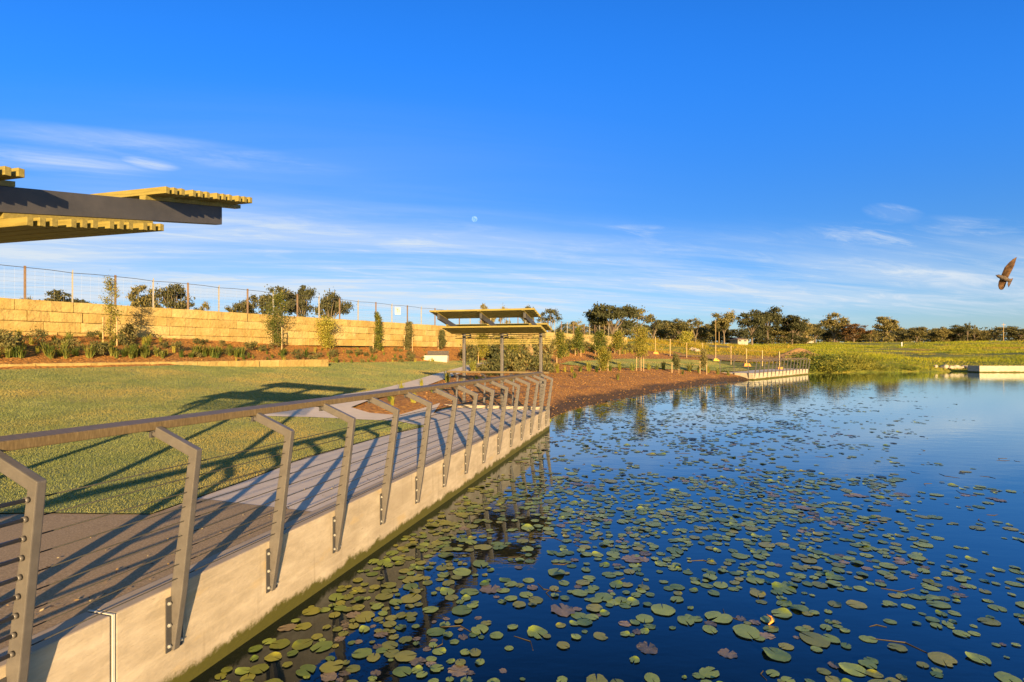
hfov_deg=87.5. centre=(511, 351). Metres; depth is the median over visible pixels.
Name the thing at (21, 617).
balustrade
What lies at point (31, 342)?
grass tuft
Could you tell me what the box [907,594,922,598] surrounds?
lily pad
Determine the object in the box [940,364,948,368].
rock
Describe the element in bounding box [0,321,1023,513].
ground
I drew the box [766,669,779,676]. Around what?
lily pad
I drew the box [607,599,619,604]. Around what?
lily pad
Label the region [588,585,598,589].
lily pad
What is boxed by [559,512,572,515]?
lily pad
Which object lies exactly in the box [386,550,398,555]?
lily pad
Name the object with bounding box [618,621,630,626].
lily pad
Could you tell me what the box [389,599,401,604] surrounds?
lily pad
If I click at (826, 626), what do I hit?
lily pad
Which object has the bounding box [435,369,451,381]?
grass tuft
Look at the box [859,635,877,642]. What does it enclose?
lily pad
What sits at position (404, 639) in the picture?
lily pad
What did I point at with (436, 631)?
lily pad
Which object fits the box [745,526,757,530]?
lily pad
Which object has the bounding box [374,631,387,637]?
lily pad
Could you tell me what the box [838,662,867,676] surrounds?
lily pad
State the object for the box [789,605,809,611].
lily pad
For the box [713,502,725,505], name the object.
lily pad
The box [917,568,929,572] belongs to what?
lily pad
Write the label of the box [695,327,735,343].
gum tree
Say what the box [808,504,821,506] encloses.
lily pad
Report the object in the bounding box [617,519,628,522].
lily pad
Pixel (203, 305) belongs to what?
gum tree
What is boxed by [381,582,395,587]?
lily pad
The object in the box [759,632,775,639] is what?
lily pad
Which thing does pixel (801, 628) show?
lily pad
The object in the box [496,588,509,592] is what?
lily pad
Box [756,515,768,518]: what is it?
lily pad
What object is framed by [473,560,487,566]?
lily pad
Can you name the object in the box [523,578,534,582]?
lily pad
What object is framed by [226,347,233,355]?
grass tuft
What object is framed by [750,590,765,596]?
lily pad
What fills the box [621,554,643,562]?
lily pad
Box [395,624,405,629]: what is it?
lily pad
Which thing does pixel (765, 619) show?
lily pad
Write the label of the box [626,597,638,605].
lily pad
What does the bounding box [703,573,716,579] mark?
lily pad
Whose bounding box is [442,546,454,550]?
lily pad
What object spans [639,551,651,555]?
lily pad
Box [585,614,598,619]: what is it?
lily pad
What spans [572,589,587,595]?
lily pad
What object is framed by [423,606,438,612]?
lily pad
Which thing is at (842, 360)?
bush
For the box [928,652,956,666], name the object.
lily pad
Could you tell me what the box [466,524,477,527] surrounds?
lily pad
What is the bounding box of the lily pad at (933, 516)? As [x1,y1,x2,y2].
[927,515,942,518]
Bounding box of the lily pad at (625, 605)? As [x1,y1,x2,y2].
[619,602,630,607]
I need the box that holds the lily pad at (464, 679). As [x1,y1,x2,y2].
[460,676,472,681]
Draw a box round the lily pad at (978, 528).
[969,526,985,529]
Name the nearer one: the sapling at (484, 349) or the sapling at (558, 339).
the sapling at (484, 349)
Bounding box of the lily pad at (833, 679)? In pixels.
[825,675,840,681]
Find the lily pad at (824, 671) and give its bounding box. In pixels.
[817,668,831,674]
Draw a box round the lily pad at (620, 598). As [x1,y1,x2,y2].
[615,596,626,601]
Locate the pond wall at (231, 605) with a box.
[0,409,548,681]
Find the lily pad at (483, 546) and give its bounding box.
[474,544,491,549]
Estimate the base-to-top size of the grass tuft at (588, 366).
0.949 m
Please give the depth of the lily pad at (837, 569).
5.81 m
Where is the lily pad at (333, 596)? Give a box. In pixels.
[329,593,343,600]
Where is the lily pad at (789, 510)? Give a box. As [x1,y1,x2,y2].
[783,509,798,513]
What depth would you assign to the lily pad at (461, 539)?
6.74 m
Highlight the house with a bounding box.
[729,338,747,344]
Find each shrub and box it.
[0,328,23,355]
[0,333,23,348]
[24,326,53,345]
[49,338,64,347]
[62,336,80,350]
[84,330,99,338]
[89,338,111,353]
[92,348,106,355]
[111,331,133,346]
[118,320,141,341]
[119,323,142,336]
[159,341,167,347]
[170,340,183,349]
[192,338,202,344]
[194,350,201,356]
[218,339,225,345]
[243,340,257,349]
[258,345,267,350]
[291,348,304,358]
[307,354,318,358]
[327,350,335,356]
[369,346,376,353]
[406,350,415,356]
[407,354,413,360]
[459,341,480,360]
[473,363,487,370]
[481,355,499,370]
[485,347,493,358]
[486,363,505,375]
[487,333,510,353]
[488,342,517,354]
[491,349,509,367]
[496,349,519,370]
[504,345,531,370]
[506,346,536,368]
[514,363,527,371]
[515,335,538,357]
[525,352,544,370]
[532,352,553,371]
[535,336,558,362]
[543,362,555,372]
[581,341,589,349]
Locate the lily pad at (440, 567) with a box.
[436,565,447,570]
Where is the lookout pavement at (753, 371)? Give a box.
[729,369,797,372]
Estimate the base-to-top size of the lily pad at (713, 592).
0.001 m
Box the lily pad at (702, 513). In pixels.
[697,512,708,515]
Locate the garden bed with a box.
[0,335,749,494]
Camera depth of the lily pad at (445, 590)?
5.29 m
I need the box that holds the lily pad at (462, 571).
[453,568,470,575]
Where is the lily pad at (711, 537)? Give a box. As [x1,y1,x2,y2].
[703,535,716,539]
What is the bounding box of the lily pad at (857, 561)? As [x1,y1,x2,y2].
[851,560,863,563]
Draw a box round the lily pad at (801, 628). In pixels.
[795,626,808,631]
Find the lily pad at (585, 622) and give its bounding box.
[577,619,592,625]
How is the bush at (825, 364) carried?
on the ground at (740, 363)
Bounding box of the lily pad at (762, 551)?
[757,549,766,553]
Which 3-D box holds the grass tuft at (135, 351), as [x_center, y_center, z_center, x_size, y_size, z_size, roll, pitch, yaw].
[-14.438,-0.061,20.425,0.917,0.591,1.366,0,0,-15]
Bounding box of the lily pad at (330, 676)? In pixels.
[320,672,336,681]
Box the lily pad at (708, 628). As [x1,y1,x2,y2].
[703,625,717,632]
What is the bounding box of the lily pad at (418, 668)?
[412,665,422,672]
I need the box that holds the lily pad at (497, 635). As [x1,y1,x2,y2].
[490,631,502,638]
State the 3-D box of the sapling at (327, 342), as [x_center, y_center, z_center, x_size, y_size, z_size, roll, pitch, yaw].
[-10.951,-1.168,31.530,1.904,2.409,2.056,0,0,0]
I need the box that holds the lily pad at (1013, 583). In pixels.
[1005,581,1023,586]
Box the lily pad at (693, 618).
[689,616,702,621]
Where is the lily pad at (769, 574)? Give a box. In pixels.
[764,571,778,577]
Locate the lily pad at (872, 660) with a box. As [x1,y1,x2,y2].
[864,657,878,663]
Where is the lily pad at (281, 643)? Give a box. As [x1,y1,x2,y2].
[269,639,289,648]
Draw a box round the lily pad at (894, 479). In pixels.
[889,478,902,480]
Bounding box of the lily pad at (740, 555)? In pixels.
[732,553,747,558]
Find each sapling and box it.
[98,276,125,345]
[261,290,294,349]
[311,311,340,349]
[372,311,383,350]
[403,321,414,350]
[437,329,447,349]
[474,335,491,362]
[504,335,525,370]
[550,330,571,363]
[570,326,585,349]
[587,329,609,354]
[594,345,614,370]
[608,330,625,353]
[629,324,652,370]
[671,352,680,368]
[676,330,695,344]
[698,348,707,373]
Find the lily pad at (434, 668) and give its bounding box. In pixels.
[429,664,443,671]
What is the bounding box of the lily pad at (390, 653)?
[384,649,398,657]
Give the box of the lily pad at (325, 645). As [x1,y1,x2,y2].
[310,641,332,651]
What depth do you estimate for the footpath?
13.91 m
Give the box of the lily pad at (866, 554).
[860,553,873,557]
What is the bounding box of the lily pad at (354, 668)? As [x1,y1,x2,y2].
[346,664,359,671]
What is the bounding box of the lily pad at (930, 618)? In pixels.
[925,616,939,621]
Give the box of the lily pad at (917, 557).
[907,554,925,559]
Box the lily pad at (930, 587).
[922,584,939,590]
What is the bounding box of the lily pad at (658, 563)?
[655,561,666,565]
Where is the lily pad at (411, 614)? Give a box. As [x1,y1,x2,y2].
[406,612,417,616]
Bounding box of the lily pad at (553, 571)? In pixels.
[548,568,564,574]
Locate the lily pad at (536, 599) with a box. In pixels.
[529,596,542,602]
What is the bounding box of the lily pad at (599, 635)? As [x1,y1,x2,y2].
[593,632,607,639]
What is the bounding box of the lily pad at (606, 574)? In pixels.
[602,572,615,576]
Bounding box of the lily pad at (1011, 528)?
[1002,527,1018,530]
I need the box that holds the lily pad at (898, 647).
[887,643,907,650]
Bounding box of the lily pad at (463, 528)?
[459,526,469,529]
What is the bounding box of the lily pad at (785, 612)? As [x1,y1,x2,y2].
[771,608,791,617]
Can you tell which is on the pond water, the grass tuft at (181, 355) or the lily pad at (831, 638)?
the lily pad at (831, 638)
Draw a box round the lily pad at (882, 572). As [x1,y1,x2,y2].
[877,570,893,575]
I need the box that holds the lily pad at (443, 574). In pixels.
[437,572,450,576]
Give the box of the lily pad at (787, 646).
[778,643,793,649]
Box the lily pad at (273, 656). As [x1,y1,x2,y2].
[264,652,281,660]
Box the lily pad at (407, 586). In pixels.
[403,583,417,589]
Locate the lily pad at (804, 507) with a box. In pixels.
[796,505,812,509]
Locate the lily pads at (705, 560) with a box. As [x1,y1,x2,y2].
[436,449,1018,678]
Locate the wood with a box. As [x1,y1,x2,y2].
[564,325,1015,343]
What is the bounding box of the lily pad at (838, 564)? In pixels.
[831,562,845,566]
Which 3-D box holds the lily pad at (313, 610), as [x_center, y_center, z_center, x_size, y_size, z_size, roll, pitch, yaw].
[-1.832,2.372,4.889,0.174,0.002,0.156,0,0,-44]
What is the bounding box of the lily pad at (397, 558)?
[392,556,403,560]
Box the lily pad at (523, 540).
[517,539,528,542]
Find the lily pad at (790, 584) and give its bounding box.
[782,581,797,585]
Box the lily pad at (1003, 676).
[994,671,1021,681]
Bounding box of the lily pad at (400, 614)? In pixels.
[396,612,405,617]
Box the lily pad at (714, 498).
[709,497,720,499]
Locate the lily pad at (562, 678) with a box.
[556,676,566,681]
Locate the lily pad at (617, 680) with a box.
[610,679,623,681]
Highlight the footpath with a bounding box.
[264,363,480,424]
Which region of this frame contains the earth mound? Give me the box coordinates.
[774,348,817,359]
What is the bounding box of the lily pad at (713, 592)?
[708,590,719,594]
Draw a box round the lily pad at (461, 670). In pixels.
[448,665,468,676]
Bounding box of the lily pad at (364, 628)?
[359,625,369,631]
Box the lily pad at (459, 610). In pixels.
[452,605,471,614]
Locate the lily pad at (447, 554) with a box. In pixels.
[438,552,453,557]
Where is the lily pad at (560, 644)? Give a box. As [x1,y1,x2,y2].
[557,641,569,648]
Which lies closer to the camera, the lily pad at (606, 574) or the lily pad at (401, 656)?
the lily pad at (401, 656)
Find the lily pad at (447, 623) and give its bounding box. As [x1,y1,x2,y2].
[440,621,449,625]
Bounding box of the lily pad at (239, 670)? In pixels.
[235,667,249,674]
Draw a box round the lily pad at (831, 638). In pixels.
[822,634,839,642]
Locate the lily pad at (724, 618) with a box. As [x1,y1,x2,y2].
[704,611,732,622]
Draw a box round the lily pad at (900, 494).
[894,492,909,496]
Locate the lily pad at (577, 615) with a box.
[571,612,585,619]
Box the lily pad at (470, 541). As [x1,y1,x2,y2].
[465,540,476,543]
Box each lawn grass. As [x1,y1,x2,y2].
[562,358,747,370]
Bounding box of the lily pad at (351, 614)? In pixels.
[345,611,360,617]
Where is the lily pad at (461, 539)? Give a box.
[456,537,466,541]
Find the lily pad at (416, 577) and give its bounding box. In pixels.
[412,574,424,580]
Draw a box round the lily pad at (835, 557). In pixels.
[829,555,843,559]
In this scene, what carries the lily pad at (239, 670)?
on the pond water
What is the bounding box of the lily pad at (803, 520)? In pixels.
[798,518,810,521]
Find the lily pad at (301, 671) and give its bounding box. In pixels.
[296,664,315,675]
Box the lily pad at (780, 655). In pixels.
[762,647,790,661]
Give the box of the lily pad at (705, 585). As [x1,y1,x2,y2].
[700,583,713,587]
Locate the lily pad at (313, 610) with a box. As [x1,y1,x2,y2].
[302,607,321,614]
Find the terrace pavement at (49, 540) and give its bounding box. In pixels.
[0,498,310,649]
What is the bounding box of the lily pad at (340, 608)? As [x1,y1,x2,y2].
[334,605,346,610]
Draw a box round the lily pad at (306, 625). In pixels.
[294,622,311,629]
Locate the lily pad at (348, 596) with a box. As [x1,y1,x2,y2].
[343,594,352,599]
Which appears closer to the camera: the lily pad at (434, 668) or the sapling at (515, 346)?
the lily pad at (434, 668)
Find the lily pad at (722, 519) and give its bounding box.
[715,517,727,521]
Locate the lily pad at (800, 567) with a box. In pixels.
[793,565,806,569]
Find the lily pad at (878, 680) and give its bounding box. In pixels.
[868,679,891,681]
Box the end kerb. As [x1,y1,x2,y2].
[444,404,549,428]
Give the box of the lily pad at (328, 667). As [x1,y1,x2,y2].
[319,660,343,672]
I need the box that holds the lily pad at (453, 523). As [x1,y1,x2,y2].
[449,522,459,525]
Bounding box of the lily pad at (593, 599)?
[588,597,601,601]
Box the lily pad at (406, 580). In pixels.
[402,578,414,582]
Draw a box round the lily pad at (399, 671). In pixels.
[392,666,411,676]
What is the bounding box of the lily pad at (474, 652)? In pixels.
[469,648,480,655]
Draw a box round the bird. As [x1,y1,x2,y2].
[996,257,1016,289]
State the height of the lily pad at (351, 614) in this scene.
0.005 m
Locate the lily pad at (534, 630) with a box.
[527,625,547,638]
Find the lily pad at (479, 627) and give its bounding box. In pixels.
[471,624,488,633]
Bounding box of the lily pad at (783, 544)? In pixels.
[775,542,788,545]
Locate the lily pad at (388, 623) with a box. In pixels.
[383,620,395,626]
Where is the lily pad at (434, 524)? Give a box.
[425,523,439,526]
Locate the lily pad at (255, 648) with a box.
[248,645,262,651]
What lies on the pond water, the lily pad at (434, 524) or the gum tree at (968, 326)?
the lily pad at (434, 524)
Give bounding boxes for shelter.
[0,166,251,242]
[429,308,552,404]
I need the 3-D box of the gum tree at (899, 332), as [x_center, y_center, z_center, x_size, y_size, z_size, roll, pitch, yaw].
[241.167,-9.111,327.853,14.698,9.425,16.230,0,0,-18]
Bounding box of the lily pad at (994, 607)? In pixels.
[987,604,1006,611]
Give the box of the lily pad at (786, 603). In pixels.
[776,600,791,606]
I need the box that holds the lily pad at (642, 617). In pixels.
[636,614,652,622]
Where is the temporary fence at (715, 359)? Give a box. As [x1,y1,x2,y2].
[650,337,782,368]
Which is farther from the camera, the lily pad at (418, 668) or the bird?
the bird
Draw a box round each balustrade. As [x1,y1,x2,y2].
[0,372,552,681]
[447,371,549,405]
[717,359,753,377]
[750,358,809,377]
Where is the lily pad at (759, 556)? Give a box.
[753,554,766,558]
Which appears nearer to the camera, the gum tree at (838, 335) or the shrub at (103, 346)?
the shrub at (103, 346)
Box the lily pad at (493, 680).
[487,678,499,681]
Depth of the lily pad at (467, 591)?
5.29 m
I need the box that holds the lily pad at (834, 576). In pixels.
[825,572,844,579]
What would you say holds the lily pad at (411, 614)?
on the pond water
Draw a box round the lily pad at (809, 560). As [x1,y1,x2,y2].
[801,557,816,562]
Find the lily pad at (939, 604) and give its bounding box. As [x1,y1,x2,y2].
[926,601,950,607]
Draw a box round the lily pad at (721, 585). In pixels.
[713,582,727,587]
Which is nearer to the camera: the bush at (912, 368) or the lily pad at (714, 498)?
the lily pad at (714, 498)
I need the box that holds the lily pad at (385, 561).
[377,558,390,564]
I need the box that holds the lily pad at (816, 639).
[799,632,829,646]
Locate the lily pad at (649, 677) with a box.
[644,673,659,681]
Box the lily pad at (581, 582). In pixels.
[576,580,589,584]
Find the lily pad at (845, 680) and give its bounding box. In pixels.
[841,678,852,681]
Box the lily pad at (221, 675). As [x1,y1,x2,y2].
[215,672,226,678]
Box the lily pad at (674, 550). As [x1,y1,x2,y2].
[666,547,683,553]
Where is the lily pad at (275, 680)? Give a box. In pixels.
[265,678,282,681]
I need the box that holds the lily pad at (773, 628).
[763,625,778,631]
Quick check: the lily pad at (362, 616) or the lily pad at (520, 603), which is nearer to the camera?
the lily pad at (362, 616)
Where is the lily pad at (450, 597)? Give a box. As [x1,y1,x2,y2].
[445,594,457,600]
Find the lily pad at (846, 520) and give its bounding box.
[838,518,851,521]
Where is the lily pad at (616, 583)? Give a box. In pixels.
[609,580,622,587]
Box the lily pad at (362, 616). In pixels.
[355,611,374,621]
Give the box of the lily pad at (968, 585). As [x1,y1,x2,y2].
[961,583,976,588]
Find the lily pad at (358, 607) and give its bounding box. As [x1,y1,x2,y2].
[352,604,364,609]
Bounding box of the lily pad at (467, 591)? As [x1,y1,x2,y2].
[460,588,478,594]
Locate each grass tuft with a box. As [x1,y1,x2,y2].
[2,344,22,357]
[4,348,11,357]
[15,346,27,357]
[16,337,27,349]
[28,336,33,344]
[34,345,39,352]
[40,342,57,355]
[45,345,61,356]
[47,350,58,358]
[53,343,69,355]
[59,339,71,351]
[60,347,72,357]
[63,333,79,344]
[68,348,80,355]
[69,343,96,357]
[105,343,121,356]
[119,349,126,356]
[122,343,142,355]
[126,349,136,358]
[127,343,137,357]
[138,345,145,354]
[142,343,150,352]
[144,348,150,356]
[154,346,161,356]
[159,351,166,358]
[178,349,184,357]
[189,343,201,356]
[202,343,218,354]
[203,347,213,356]
[207,346,215,357]
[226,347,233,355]
[232,349,239,356]
[238,347,244,356]
[302,347,308,356]
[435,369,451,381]
[466,356,477,370]
[586,363,592,370]
[628,362,642,370]
[686,361,695,371]
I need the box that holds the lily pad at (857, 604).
[846,600,866,607]
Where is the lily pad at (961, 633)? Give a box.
[952,630,970,636]
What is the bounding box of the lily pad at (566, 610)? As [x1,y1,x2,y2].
[551,603,574,616]
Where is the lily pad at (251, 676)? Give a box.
[240,673,255,681]
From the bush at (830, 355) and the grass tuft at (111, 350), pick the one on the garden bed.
the grass tuft at (111, 350)
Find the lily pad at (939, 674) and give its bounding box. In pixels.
[930,671,943,677]
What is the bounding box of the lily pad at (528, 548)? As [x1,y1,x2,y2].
[522,546,533,550]
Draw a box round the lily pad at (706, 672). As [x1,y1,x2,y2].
[699,666,718,677]
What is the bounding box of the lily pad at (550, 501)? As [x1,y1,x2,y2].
[544,499,556,502]
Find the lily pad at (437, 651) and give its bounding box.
[432,647,445,654]
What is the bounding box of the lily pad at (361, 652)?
[352,648,371,657]
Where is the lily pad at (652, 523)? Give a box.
[645,521,660,525]
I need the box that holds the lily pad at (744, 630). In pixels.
[733,624,759,638]
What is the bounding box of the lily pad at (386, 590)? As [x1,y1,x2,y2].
[381,589,392,592]
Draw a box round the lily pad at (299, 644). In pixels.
[292,639,312,649]
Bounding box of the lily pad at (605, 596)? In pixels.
[595,593,612,600]
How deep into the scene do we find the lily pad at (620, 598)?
5.11 m
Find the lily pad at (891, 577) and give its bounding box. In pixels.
[884,575,897,578]
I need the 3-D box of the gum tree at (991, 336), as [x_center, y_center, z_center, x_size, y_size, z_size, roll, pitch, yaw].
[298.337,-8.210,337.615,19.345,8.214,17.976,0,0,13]
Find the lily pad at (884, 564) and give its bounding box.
[879,562,897,568]
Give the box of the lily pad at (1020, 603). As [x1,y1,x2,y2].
[1015,601,1023,606]
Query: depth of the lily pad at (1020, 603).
5.03 m
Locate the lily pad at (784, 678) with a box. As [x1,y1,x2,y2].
[781,676,794,681]
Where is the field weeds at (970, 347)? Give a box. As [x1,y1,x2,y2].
[722,340,1023,371]
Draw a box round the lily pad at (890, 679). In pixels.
[885,677,900,681]
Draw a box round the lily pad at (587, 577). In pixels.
[583,575,594,579]
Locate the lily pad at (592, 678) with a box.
[586,674,607,681]
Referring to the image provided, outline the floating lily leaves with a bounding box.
[221,381,1023,681]
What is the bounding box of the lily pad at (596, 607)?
[586,604,602,611]
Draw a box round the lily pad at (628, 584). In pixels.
[620,582,632,586]
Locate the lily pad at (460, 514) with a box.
[456,512,468,516]
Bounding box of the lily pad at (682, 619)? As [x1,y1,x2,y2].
[677,616,693,624]
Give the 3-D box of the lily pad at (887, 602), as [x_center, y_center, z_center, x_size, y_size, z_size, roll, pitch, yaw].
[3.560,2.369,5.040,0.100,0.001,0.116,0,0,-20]
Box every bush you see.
[784,350,854,365]
[787,349,823,363]
[794,362,821,371]
[799,357,843,371]
[802,353,832,364]
[804,359,848,372]
[805,353,847,361]
[815,361,853,371]
[829,355,851,364]
[837,352,870,359]
[840,362,856,371]
[844,356,873,363]
[848,360,877,369]
[858,363,881,369]
[864,358,885,364]
[869,363,884,369]
[878,365,898,370]
[903,366,917,370]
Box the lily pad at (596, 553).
[592,551,602,556]
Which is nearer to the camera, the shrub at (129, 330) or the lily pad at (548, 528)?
the lily pad at (548, 528)
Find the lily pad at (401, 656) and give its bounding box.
[394,650,416,660]
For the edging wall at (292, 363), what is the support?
on the ground at (740, 363)
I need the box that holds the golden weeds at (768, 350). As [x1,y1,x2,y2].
[627,336,796,364]
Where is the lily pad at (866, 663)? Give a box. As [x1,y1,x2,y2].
[858,660,876,668]
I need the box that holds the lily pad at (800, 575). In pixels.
[794,573,805,577]
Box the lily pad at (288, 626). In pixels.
[277,623,296,630]
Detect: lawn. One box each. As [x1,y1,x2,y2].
[0,360,486,513]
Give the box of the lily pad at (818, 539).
[810,537,823,541]
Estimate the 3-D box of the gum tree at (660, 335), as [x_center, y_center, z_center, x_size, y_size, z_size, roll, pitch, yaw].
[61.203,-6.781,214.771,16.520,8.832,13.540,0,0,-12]
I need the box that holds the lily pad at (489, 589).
[480,584,501,592]
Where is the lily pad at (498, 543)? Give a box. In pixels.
[491,542,503,545]
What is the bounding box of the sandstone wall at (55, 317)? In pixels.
[0,298,626,346]
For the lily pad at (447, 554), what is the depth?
6.25 m
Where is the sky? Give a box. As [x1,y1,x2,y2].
[0,0,1023,343]
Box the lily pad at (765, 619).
[760,616,774,622]
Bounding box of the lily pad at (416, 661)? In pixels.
[410,657,426,665]
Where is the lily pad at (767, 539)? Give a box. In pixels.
[759,537,771,541]
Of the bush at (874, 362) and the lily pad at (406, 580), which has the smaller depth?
the lily pad at (406, 580)
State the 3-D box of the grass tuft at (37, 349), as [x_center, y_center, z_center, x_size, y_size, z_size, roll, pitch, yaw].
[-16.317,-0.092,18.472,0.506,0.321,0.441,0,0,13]
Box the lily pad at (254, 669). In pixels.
[249,663,268,673]
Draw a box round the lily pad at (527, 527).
[521,524,533,529]
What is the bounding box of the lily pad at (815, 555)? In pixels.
[808,554,819,557]
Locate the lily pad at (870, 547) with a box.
[864,546,877,549]
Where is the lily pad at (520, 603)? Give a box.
[512,601,525,607]
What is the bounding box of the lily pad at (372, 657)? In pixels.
[367,653,379,661]
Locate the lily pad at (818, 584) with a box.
[812,581,827,587]
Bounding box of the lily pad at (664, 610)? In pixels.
[651,604,675,614]
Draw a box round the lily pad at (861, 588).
[854,586,866,590]
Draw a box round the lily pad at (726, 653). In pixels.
[718,648,737,658]
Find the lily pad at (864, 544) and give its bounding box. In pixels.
[856,542,870,545]
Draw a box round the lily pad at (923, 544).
[913,542,933,546]
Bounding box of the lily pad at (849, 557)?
[843,556,854,559]
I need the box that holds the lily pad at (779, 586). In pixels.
[771,581,796,593]
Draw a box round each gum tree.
[36,289,96,303]
[125,285,162,307]
[149,283,195,308]
[193,299,210,310]
[224,295,258,313]
[253,284,296,315]
[286,285,319,317]
[314,288,356,318]
[479,303,495,323]
[497,305,510,323]
[519,305,533,322]
[536,308,562,331]
[556,323,574,333]
[566,320,583,333]
[575,326,593,334]
[582,301,642,333]
[587,317,607,334]
[592,324,620,335]
[617,324,633,336]
[630,305,654,334]
[641,317,663,337]
[646,324,678,339]
[648,320,673,339]
[657,322,670,338]
[662,324,679,338]
[669,318,692,340]
[686,318,703,342]
[690,327,714,342]
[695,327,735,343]
[696,324,714,343]
[710,308,737,343]
[710,327,732,343]
[730,329,747,337]
[736,309,773,344]
[752,305,785,344]
[757,326,789,343]
[778,314,809,343]
[785,321,809,343]
[788,320,816,343]
[790,329,814,343]
[811,323,829,341]
[816,334,842,341]
[819,312,851,341]
[825,330,847,341]
[837,332,864,341]
[840,324,874,341]
[855,330,898,342]
[860,330,879,341]
[872,316,904,341]
[888,333,912,341]
[895,329,908,340]
[900,326,939,341]
[920,334,945,341]
[926,333,943,340]
[931,327,952,341]
[934,332,969,341]
[949,324,978,340]
[964,322,971,340]
[965,329,990,340]
[969,325,977,337]
[972,333,1001,340]
[972,335,986,340]
[980,327,1007,340]
[1001,326,1023,340]
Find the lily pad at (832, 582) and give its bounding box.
[825,580,841,585]
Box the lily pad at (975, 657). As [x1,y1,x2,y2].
[965,651,990,663]
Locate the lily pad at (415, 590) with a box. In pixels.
[409,588,420,592]
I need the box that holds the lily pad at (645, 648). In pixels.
[637,641,657,653]
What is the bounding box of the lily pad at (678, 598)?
[670,596,683,601]
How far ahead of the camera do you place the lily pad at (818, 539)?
6.75 m
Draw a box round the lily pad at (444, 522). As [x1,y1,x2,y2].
[438,520,451,524]
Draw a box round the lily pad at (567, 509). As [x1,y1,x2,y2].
[561,508,572,510]
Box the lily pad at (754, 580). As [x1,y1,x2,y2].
[746,577,763,583]
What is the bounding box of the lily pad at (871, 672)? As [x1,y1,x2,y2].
[866,669,882,677]
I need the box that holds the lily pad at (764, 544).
[758,542,774,546]
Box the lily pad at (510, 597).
[504,595,516,600]
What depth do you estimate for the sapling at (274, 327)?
28.55 m
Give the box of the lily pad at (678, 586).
[670,584,684,589]
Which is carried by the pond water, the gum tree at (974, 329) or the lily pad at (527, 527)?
the lily pad at (527, 527)
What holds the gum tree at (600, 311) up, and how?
on the ground at (740, 363)
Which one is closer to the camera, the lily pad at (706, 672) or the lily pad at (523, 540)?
the lily pad at (706, 672)
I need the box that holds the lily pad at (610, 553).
[606,551,619,555]
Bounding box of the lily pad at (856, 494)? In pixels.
[850,493,865,496]
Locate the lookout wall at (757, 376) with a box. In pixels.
[722,368,807,379]
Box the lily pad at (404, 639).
[398,636,411,642]
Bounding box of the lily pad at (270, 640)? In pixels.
[262,638,275,643]
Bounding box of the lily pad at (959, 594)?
[953,592,968,597]
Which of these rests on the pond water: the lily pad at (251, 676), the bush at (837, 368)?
the lily pad at (251, 676)
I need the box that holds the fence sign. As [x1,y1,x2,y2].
[395,307,399,314]
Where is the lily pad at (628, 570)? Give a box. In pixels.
[624,569,634,573]
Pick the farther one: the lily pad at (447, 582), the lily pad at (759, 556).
the lily pad at (759, 556)
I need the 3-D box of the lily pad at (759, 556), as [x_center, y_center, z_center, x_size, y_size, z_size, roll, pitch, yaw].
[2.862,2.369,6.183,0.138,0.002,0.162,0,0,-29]
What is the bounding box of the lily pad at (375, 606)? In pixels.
[371,603,383,608]
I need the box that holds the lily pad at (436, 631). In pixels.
[427,627,444,635]
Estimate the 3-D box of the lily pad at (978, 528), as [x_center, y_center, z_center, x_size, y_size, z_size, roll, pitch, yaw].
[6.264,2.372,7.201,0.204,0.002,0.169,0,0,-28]
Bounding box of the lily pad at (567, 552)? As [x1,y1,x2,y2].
[562,550,573,553]
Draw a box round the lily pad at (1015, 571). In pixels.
[1009,569,1023,573]
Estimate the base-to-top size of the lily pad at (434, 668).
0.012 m
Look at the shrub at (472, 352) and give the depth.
35.82 m
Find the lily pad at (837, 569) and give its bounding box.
[832,567,844,571]
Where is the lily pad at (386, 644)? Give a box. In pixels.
[382,641,397,648]
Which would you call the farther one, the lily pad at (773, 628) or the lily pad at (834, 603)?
the lily pad at (834, 603)
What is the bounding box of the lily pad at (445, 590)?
[440,587,454,594]
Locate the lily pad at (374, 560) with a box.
[368,559,378,563]
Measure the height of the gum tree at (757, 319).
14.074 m
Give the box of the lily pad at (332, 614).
[329,612,340,617]
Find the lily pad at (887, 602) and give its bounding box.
[883,600,896,605]
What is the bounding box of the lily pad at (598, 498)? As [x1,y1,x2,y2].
[592,497,605,500]
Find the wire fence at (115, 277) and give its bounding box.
[2,265,625,334]
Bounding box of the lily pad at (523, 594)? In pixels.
[519,592,532,597]
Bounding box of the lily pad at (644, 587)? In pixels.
[638,584,649,589]
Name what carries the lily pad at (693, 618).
on the pond water
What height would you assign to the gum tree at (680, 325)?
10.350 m
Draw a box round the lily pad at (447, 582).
[442,580,454,585]
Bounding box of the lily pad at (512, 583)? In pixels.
[504,581,516,585]
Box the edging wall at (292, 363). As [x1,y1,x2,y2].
[0,359,328,366]
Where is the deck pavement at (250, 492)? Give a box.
[168,408,538,511]
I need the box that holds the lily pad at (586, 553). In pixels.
[580,552,591,555]
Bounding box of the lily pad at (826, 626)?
[820,624,831,629]
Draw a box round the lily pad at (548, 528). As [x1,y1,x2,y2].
[543,527,553,530]
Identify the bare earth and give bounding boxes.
[664,353,782,361]
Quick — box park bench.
[424,351,448,361]
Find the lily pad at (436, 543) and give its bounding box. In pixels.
[431,541,442,544]
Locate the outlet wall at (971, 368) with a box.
[968,365,1023,371]
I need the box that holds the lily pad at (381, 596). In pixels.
[375,593,392,599]
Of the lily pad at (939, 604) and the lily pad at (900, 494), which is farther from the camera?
the lily pad at (900, 494)
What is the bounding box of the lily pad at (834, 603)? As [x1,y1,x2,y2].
[828,601,841,606]
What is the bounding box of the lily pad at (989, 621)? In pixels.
[977,617,1000,624]
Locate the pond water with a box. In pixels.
[190,371,1023,681]
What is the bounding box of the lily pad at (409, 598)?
[401,593,421,602]

